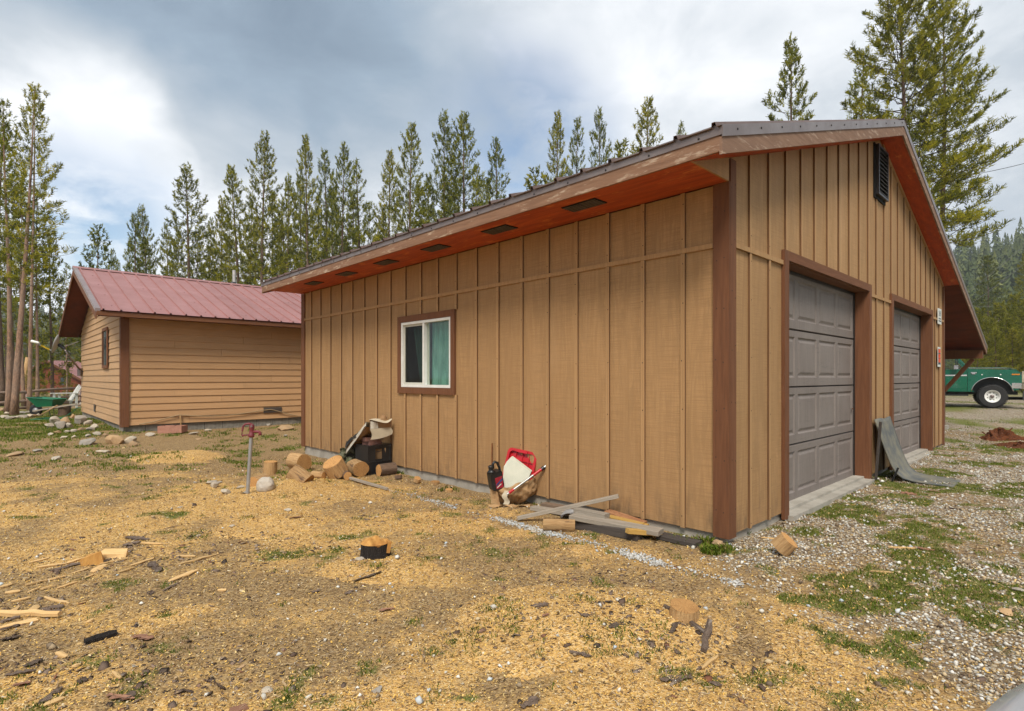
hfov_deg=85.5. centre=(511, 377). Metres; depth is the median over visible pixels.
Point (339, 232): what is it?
pine tree
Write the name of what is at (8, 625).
splinter
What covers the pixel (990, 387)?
pickup truck
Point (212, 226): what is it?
pine tree
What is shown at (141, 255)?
pine tree
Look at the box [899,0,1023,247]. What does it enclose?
pine tree
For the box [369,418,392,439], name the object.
paper sack
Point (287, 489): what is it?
sawdust pile
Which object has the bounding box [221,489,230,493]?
rock
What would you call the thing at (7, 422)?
lawn grass
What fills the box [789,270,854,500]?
garage door
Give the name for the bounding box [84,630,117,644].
charred stick
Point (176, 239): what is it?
pine tree
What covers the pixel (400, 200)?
pine tree
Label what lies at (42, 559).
splinter
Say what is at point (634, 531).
board
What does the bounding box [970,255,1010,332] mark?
pine tree
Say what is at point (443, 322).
window
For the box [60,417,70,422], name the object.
rock
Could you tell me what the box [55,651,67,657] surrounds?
splinter
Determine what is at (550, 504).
board
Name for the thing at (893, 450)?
rubber mat
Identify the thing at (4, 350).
pine tree
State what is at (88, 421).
rock
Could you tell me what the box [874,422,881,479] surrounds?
dark board
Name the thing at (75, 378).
cabin
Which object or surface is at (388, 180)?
pine tree
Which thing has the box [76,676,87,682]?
bark piece
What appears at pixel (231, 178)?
pine tree
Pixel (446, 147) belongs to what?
pine tree
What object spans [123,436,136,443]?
rock
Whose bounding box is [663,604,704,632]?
branch
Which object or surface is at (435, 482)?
log round
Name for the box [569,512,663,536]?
board
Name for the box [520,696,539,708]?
bark piece
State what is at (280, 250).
pine tree
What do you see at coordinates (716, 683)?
bark piece
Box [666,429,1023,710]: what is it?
driveway gravel
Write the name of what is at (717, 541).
rock
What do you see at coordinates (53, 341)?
pine tree
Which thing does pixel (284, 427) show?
rock
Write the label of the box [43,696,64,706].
splinter
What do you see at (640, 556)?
gravel line
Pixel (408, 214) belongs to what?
pine tree
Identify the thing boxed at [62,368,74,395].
pine tree
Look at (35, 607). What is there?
splinter
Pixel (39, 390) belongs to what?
log fence
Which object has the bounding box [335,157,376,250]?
pine tree
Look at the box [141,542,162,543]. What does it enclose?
splinter
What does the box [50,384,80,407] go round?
adirondack chair
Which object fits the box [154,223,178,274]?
pine tree
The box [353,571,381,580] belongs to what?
bark piece
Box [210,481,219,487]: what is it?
rock
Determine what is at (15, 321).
pine tree
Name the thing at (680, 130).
pine tree
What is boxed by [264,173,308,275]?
pine tree
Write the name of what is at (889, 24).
pine tree
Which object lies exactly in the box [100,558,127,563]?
splinter
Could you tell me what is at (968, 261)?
hillside forest
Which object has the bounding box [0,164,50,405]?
pine tree
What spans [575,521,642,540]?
board
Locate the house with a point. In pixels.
(155, 347)
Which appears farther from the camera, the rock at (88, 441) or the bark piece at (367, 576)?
the rock at (88, 441)
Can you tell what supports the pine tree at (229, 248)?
on the ground at (962, 415)
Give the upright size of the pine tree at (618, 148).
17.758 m
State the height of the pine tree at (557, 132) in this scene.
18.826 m
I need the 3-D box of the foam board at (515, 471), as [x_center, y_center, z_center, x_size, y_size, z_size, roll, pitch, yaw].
[0.057,1.090,6.161,0.342,0.409,0.146,0,0,0]
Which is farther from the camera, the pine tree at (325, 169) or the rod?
the pine tree at (325, 169)
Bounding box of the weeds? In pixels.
[271,448,750,555]
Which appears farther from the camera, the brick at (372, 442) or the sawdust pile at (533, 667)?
the brick at (372, 442)
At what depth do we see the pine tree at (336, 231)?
48.10 m
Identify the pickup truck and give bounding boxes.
[945,359,1023,407]
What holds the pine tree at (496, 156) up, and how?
on the ground at (962, 415)
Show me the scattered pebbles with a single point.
(418, 699)
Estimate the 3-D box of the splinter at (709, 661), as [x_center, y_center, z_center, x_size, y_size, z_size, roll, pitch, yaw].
[0.986,1.419,2.763,0.151,0.013,0.022,-6,5,-39]
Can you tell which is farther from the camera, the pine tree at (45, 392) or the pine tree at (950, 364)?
the pine tree at (45, 392)
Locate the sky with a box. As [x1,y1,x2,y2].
[0,0,1023,321]
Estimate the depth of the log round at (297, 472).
7.08 m
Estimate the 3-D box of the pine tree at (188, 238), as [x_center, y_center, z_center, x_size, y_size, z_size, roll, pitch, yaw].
[-22.281,-6.687,38.414,4.924,16.402,4.918,0,0,-33]
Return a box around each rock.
[6,451,23,456]
[45,423,53,427]
[49,416,59,423]
[51,456,61,460]
[54,421,65,428]
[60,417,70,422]
[65,422,72,427]
[74,415,87,423]
[79,438,95,444]
[83,420,92,423]
[90,424,99,428]
[96,450,109,452]
[105,435,123,443]
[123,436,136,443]
[129,440,137,445]
[145,432,154,435]
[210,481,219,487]
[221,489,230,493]
[256,477,274,491]
[261,686,272,692]
[277,425,293,430]
[371,685,381,693]
[712,539,722,544]
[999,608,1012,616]
[1012,587,1023,590]
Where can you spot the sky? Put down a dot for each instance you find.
(140, 91)
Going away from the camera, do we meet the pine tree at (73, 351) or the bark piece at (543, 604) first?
the bark piece at (543, 604)
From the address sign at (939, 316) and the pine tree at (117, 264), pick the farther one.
the pine tree at (117, 264)
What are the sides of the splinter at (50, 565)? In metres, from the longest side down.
0.171 x 0.027 x 0.014 m
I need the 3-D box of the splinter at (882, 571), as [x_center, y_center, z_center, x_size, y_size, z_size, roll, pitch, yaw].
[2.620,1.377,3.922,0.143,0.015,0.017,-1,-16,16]
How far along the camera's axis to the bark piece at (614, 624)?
2.99 m
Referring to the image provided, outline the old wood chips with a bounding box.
[0,442,1023,710]
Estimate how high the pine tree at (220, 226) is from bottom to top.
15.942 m
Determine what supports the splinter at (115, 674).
on the ground at (962, 415)
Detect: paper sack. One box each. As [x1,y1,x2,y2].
[345,421,379,452]
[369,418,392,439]
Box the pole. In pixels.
[506,465,545,494]
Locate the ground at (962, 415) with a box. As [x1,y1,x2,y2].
[0,391,1023,710]
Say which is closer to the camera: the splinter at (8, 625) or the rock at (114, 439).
the splinter at (8, 625)
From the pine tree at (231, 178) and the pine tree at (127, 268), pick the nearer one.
the pine tree at (231, 178)
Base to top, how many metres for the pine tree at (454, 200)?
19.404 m
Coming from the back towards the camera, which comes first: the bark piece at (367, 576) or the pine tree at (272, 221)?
the pine tree at (272, 221)
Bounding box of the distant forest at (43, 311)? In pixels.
[1,292,80,367]
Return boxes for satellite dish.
[30,335,82,375]
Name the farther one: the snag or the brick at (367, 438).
the snag
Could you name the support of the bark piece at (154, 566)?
on the ground at (962, 415)
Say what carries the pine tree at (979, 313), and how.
on the ground at (962, 415)
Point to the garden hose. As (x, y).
(59, 417)
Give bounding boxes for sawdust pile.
[129,450,214,463]
[206,511,330,539]
[216,478,347,506]
[318,555,436,584]
[449,585,737,681]
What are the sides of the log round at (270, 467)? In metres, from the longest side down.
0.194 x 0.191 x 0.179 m
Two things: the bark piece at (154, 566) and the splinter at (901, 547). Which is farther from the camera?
the splinter at (901, 547)
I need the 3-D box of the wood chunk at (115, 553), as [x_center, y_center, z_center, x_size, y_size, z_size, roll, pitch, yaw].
[-3.135,1.385,4.342,0.210,0.075,0.100,0,0,-14]
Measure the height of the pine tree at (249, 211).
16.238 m
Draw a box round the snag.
[24,357,27,389]
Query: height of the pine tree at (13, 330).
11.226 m
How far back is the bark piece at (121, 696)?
2.42 m
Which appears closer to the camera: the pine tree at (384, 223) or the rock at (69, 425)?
the rock at (69, 425)
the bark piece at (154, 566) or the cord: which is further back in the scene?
the cord
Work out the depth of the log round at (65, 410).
17.42 m
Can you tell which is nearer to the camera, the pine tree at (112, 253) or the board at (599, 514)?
the board at (599, 514)
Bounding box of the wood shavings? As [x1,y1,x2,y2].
[0,454,1023,710]
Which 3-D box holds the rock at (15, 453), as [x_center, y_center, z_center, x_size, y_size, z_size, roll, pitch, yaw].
[-8.362,1.289,9.312,0.200,0.063,0.286,0,0,-24]
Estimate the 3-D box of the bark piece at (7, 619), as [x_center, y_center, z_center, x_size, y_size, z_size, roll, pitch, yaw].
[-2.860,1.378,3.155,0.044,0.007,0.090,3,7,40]
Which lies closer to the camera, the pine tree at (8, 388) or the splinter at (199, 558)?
the splinter at (199, 558)
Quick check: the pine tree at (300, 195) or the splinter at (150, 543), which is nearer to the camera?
the splinter at (150, 543)
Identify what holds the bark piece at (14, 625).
on the ground at (962, 415)
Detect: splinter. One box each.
[0,583,11,587]
[0,617,36,628]
[5,589,20,593]
[11,596,30,601]
[17,619,38,625]
[25,578,50,585]
[28,605,39,609]
[31,557,48,562]
[37,562,66,567]
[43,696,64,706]
[44,596,69,603]
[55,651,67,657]
[56,581,76,588]
[67,558,81,563]
[71,567,89,573]
[90,564,106,572]
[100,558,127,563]
[111,671,121,678]
[119,567,134,571]
[130,558,153,565]
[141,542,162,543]
[168,569,197,581]
[176,553,218,564]
[176,555,195,557]
[701,655,718,668]
[870,570,893,572]
[888,546,916,548]
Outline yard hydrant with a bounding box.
[241,423,261,493]
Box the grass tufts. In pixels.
[0,444,1023,710]
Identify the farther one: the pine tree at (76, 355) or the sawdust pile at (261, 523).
the pine tree at (76, 355)
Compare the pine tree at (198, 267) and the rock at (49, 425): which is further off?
the pine tree at (198, 267)
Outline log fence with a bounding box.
[0,385,81,408]
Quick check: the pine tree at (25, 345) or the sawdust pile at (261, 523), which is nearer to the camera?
the sawdust pile at (261, 523)
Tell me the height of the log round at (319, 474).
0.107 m
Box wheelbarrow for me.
[26,397,80,415]
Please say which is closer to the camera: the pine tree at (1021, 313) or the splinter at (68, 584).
the splinter at (68, 584)
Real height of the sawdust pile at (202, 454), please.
0.190 m
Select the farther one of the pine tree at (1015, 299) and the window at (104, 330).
the pine tree at (1015, 299)
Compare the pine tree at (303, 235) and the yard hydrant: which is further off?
the pine tree at (303, 235)
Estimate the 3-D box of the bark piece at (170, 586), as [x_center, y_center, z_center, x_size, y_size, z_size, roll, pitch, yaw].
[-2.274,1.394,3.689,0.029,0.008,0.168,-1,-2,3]
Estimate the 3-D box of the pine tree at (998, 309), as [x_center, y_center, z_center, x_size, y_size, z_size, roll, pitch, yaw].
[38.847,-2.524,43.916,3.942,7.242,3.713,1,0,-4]
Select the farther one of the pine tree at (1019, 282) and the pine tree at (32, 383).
the pine tree at (1019, 282)
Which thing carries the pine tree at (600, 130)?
on the ground at (962, 415)
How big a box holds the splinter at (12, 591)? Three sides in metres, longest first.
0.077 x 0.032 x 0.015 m
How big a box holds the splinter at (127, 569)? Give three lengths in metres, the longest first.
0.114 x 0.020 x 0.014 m
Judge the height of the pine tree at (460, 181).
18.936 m
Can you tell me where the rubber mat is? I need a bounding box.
[874,416,960,486]
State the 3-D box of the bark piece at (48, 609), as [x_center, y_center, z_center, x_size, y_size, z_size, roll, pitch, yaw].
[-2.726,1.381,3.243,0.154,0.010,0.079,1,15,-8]
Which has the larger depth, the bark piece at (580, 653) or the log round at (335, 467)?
the log round at (335, 467)
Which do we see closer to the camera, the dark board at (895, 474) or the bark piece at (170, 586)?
the bark piece at (170, 586)
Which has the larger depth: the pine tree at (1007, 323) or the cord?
the pine tree at (1007, 323)
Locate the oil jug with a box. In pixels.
[487,461,503,490]
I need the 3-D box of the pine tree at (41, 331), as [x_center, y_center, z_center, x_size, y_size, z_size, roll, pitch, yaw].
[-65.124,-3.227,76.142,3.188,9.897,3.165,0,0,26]
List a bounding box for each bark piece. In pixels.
[0,615,19,622]
[0,624,19,629]
[0,635,21,639]
[4,669,35,675]
[12,681,31,685]
[22,658,42,666]
[38,686,62,703]
[41,604,63,609]
[45,608,61,610]
[50,562,79,570]
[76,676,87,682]
[105,693,134,699]
[119,691,136,700]
[122,540,140,545]
[125,535,149,539]
[131,634,153,639]
[147,561,161,571]
[162,582,178,590]
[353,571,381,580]
[379,607,393,610]
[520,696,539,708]
[533,602,548,606]
[569,650,591,656]
[609,621,619,627]
[659,675,692,681]
[668,622,678,632]
[709,681,722,685]
[901,491,916,494]
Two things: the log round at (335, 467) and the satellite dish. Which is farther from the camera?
the satellite dish
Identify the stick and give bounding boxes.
[0,609,62,616]
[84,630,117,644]
[349,477,388,489]
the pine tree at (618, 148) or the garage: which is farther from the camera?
the pine tree at (618, 148)
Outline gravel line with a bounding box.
[389,489,750,587]
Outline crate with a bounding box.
[354,442,391,474]
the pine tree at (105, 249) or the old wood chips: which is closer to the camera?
the old wood chips
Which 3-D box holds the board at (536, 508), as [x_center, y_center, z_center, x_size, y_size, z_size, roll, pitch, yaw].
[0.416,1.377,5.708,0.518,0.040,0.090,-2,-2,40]
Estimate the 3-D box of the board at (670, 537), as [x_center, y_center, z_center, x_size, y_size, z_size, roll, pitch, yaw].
[1.415,1.375,4.684,0.140,0.036,0.355,0,0,-44]
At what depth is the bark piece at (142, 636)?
2.96 m
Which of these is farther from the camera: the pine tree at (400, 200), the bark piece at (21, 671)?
the pine tree at (400, 200)
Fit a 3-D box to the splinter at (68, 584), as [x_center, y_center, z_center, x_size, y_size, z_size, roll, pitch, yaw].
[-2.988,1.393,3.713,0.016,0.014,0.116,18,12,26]
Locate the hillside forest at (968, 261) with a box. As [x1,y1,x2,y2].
[946,217,1023,369]
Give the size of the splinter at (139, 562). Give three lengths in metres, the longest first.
0.178 x 0.026 x 0.014 m
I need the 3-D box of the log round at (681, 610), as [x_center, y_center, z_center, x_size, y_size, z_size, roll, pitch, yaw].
[0.980,1.328,3.155,0.169,0.059,0.175,0,6,-27]
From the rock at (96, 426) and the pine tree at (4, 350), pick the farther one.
the pine tree at (4, 350)
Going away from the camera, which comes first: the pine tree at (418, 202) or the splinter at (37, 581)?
the splinter at (37, 581)
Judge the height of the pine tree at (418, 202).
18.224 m
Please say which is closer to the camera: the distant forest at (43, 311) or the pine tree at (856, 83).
the pine tree at (856, 83)
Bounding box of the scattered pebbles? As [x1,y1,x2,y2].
[0,449,1023,710]
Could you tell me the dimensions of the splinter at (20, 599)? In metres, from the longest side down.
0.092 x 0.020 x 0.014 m
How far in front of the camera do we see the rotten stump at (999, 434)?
11.57 m
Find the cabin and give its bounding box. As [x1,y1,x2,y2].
[20,360,80,392]
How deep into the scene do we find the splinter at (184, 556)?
4.32 m
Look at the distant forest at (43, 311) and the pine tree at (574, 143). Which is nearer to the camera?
the pine tree at (574, 143)
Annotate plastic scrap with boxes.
[560,509,572,517]
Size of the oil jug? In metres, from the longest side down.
0.324 x 0.169 x 0.101 m
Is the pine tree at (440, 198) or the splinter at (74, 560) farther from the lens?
the pine tree at (440, 198)
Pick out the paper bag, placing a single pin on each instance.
(525, 491)
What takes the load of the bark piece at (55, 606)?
on the ground at (962, 415)
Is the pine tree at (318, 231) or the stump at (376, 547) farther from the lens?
the pine tree at (318, 231)
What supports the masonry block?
on the ground at (962, 415)
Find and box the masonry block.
[157,425,187,432]
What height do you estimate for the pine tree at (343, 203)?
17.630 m
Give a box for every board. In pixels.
[503,456,531,487]
[517,494,618,519]
[530,505,570,515]
[541,502,602,511]
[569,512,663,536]
[573,507,609,518]
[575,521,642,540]
[604,509,646,522]
[610,515,644,523]
[625,528,661,535]
[656,532,702,547]
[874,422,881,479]
[891,467,898,481]
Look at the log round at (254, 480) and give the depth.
6.97 m
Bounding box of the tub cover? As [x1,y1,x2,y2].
[503,448,535,479]
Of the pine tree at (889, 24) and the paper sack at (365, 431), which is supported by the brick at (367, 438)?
the paper sack at (365, 431)
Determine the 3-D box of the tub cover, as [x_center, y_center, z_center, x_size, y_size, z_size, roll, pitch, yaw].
[0.093,1.007,6.299,0.390,0.360,0.066,8,-10,32]
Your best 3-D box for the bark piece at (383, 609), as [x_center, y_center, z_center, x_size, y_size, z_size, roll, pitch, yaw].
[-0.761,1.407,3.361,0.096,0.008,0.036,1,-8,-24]
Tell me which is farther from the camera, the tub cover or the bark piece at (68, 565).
the tub cover
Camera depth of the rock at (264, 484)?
6.61 m
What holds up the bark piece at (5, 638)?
on the ground at (962, 415)
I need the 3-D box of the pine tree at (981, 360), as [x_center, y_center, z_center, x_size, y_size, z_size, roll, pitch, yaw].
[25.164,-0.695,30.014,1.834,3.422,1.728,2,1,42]
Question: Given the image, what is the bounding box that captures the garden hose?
[31,407,80,419]
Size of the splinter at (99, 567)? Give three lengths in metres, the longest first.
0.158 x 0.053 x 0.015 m
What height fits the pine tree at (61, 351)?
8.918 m
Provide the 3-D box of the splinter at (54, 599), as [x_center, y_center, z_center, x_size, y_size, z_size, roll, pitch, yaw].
[-2.836,1.386,3.443,0.285,0.016,0.028,-2,14,26]
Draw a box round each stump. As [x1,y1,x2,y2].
[360,535,391,559]
[979,427,1023,440]
[992,441,1023,448]
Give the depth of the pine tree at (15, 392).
18.39 m
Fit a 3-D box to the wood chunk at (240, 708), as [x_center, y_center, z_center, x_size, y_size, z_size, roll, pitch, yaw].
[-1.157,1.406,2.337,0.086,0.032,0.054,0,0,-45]
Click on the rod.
(491, 453)
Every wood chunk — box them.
[80,551,103,565]
[101,548,127,558]
[229,703,248,710]
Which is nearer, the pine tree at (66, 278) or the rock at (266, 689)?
the rock at (266, 689)
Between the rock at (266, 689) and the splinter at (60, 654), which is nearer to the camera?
the rock at (266, 689)
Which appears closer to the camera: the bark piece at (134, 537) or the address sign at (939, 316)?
the bark piece at (134, 537)
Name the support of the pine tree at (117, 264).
on the ground at (962, 415)
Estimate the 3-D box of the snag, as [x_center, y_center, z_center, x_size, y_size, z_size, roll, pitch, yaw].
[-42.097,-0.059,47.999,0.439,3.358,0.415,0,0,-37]
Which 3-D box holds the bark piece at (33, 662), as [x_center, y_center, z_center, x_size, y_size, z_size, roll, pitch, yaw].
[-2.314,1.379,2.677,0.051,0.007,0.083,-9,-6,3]
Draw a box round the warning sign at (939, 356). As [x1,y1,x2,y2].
[938,347,940,366]
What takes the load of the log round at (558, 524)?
on the ground at (962, 415)
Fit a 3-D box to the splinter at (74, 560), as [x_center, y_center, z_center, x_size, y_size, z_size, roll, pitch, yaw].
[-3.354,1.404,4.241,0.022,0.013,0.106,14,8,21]
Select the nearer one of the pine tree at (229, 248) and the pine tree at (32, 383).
the pine tree at (32, 383)
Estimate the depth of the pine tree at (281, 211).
47.61 m
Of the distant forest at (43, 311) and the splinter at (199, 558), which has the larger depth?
the distant forest at (43, 311)
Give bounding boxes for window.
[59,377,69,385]
[102,327,107,368]
[397,309,455,394]
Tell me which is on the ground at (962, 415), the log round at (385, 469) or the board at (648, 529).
the log round at (385, 469)
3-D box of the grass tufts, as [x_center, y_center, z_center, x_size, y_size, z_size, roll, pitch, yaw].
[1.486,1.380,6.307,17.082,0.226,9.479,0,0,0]
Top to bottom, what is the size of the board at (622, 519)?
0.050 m
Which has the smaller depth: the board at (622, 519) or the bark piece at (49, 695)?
the bark piece at (49, 695)
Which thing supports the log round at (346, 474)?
on the ground at (962, 415)
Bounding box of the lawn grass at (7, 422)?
[0,409,322,482]
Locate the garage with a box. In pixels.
[261,118,987,541]
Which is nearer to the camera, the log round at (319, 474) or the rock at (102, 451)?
the log round at (319, 474)
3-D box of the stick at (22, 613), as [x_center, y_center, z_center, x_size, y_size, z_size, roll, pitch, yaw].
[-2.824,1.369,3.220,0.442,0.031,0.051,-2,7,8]
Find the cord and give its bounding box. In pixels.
[139,409,300,424]
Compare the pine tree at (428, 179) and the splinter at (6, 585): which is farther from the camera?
the pine tree at (428, 179)
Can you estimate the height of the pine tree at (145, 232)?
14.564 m
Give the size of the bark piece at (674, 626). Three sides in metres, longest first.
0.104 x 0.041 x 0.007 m
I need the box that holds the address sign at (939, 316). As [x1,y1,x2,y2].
[938,308,940,324]
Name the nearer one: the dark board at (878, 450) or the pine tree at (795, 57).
the dark board at (878, 450)
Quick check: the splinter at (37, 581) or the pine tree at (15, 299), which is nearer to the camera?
the splinter at (37, 581)
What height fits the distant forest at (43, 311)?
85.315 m
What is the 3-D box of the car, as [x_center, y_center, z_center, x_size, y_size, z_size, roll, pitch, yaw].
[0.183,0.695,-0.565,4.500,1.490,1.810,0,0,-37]
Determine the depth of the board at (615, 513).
5.18 m
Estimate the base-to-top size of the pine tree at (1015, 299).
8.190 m
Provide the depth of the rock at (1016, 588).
3.60 m
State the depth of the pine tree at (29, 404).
22.50 m
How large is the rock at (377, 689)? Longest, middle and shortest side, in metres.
0.053 x 0.039 x 0.020 m
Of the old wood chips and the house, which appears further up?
the house
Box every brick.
[361,436,378,441]
[362,440,381,444]
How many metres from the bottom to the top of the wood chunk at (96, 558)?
0.100 m
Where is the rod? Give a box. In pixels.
[491,443,492,464]
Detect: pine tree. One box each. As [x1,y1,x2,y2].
[0,81,78,415]
[0,98,38,412]
[0,124,57,405]
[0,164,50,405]
[0,221,35,378]
[2,318,27,384]
[3,187,61,396]
[3,298,28,355]
[9,83,61,410]
[14,312,44,365]
[16,233,77,396]
[20,369,34,396]
[25,320,49,363]
[32,371,47,395]
[40,313,64,360]
[41,386,48,396]
[46,262,71,401]
[55,326,71,360]
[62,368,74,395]
[63,337,80,360]
[67,337,80,360]
[69,223,116,362]
[107,248,117,269]
[114,259,120,270]
[122,239,136,270]
[123,212,152,272]
[131,204,164,275]
[134,236,159,274]
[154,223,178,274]
[157,163,231,281]
[165,229,186,277]
[186,226,205,279]
[198,198,240,281]
[199,217,219,280]
[203,164,268,284]
[204,237,218,279]
[218,213,241,281]
[223,130,291,285]
[236,221,268,285]
[239,202,260,285]
[258,192,283,278]
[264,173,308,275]
[269,198,299,272]
[274,225,288,276]
[278,134,331,272]
[283,175,315,269]
[297,209,309,261]
[301,147,353,263]
[303,195,328,265]
[311,141,362,261]
[319,185,343,257]
[331,213,348,251]
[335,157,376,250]
[344,190,365,251]
[360,200,375,245]
[366,149,402,241]
[373,221,381,238]
[376,121,431,239]
[378,211,387,236]
[402,191,412,231]
[411,187,432,227]
[415,172,438,225]
[420,108,466,222]
[432,169,450,221]
[435,110,492,221]
[445,183,460,216]
[468,162,487,207]
[477,180,493,204]
[480,137,510,205]
[523,164,549,189]
[536,109,572,184]
[564,116,585,175]
[587,105,611,167]
[608,137,628,158]
[628,96,663,154]
[677,120,687,134]
[761,32,816,120]
[840,0,1011,243]
[845,47,887,119]
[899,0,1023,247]
[945,359,966,369]
[960,346,990,368]
[961,316,1018,369]
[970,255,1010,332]
[972,307,998,366]
[974,327,1021,369]
[976,309,1023,391]
[983,300,1021,369]
[990,302,1023,390]
[991,327,1023,389]
[1002,291,1023,343]
[1009,329,1023,392]
[1010,254,1023,311]
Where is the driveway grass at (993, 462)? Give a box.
[930,400,1023,466]
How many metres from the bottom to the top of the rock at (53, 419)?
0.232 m
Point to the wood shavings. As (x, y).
(98, 536)
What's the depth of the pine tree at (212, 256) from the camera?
44.01 m
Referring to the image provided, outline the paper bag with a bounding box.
[489,476,536,507]
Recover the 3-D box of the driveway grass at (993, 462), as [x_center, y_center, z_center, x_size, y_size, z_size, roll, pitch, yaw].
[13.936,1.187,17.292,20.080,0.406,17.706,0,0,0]
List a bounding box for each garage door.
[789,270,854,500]
[894,307,920,454]
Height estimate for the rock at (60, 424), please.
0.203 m
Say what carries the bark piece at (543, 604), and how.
on the sawdust pile at (533, 667)
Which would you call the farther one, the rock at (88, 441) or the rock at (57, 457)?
the rock at (88, 441)
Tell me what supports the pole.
in the paper bag
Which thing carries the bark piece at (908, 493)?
on the ground at (962, 415)
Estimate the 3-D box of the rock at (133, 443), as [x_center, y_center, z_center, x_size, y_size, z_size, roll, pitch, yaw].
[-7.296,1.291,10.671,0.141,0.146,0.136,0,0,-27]
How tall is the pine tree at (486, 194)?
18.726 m
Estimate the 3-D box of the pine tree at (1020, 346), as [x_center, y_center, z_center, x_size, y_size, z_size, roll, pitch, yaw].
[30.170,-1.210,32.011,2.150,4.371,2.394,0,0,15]
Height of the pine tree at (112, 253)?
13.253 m
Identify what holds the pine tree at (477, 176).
on the ground at (962, 415)
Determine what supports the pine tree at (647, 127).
on the ground at (962, 415)
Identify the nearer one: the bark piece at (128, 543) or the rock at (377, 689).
the rock at (377, 689)
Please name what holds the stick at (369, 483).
on the ground at (962, 415)
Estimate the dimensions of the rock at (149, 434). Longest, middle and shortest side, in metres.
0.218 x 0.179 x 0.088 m
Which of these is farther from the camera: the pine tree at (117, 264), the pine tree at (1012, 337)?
the pine tree at (117, 264)
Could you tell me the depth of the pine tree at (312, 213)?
37.63 m
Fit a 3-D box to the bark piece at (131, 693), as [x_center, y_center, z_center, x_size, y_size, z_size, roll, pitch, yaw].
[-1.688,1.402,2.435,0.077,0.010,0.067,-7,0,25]
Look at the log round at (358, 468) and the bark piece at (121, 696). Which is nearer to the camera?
the bark piece at (121, 696)
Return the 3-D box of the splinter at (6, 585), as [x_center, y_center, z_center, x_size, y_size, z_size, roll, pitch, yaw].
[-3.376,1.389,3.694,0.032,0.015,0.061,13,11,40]
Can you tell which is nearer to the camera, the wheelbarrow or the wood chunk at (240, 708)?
the wood chunk at (240, 708)
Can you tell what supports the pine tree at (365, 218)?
on the ground at (962, 415)
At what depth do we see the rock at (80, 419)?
13.78 m
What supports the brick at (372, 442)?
on the crate
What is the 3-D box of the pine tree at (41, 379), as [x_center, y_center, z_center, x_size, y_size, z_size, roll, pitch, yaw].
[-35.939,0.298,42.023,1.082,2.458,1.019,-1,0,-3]
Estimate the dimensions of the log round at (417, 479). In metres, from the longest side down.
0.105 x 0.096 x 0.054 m
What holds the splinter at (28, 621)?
on the ground at (962, 415)
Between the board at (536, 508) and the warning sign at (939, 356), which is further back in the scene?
the warning sign at (939, 356)
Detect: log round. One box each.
[58,405,70,415]
[250,473,269,486]
[263,460,276,474]
[286,452,311,469]
[286,464,313,482]
[311,471,326,478]
[323,455,347,478]
[342,470,351,479]
[346,459,368,476]
[376,462,396,475]
[413,476,420,482]
[430,480,439,484]
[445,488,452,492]
[543,518,574,531]
[669,598,699,622]
[771,532,797,556]
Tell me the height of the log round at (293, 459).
0.274 m
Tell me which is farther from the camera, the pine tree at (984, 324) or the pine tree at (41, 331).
the pine tree at (41, 331)
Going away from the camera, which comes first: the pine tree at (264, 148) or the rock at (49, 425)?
the rock at (49, 425)
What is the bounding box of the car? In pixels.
[985,683,1023,710]
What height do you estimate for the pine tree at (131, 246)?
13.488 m
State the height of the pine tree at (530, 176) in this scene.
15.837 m
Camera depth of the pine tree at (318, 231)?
49.94 m
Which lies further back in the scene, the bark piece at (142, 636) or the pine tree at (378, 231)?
the pine tree at (378, 231)
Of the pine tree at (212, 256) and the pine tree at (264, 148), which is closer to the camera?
the pine tree at (264, 148)
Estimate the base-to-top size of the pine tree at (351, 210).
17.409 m
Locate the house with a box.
[58,266,303,431]
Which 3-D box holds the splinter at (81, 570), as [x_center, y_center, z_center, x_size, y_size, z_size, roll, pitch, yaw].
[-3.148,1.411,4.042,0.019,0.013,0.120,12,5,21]
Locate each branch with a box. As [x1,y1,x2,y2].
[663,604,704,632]
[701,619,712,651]
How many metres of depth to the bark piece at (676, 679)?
2.60 m
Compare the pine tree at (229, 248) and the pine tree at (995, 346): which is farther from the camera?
the pine tree at (229, 248)
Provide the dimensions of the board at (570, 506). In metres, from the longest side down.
1.011 x 0.060 x 0.032 m
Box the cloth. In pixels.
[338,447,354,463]
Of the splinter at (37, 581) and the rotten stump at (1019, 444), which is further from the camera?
the rotten stump at (1019, 444)
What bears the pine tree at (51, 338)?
on the ground at (962, 415)
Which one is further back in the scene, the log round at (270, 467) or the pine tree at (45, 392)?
the pine tree at (45, 392)
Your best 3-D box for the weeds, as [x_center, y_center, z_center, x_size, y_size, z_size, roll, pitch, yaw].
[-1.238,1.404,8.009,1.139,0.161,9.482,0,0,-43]
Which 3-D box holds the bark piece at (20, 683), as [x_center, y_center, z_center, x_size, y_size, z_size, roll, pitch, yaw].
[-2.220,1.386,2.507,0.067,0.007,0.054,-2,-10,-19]
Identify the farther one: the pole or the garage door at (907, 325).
the garage door at (907, 325)

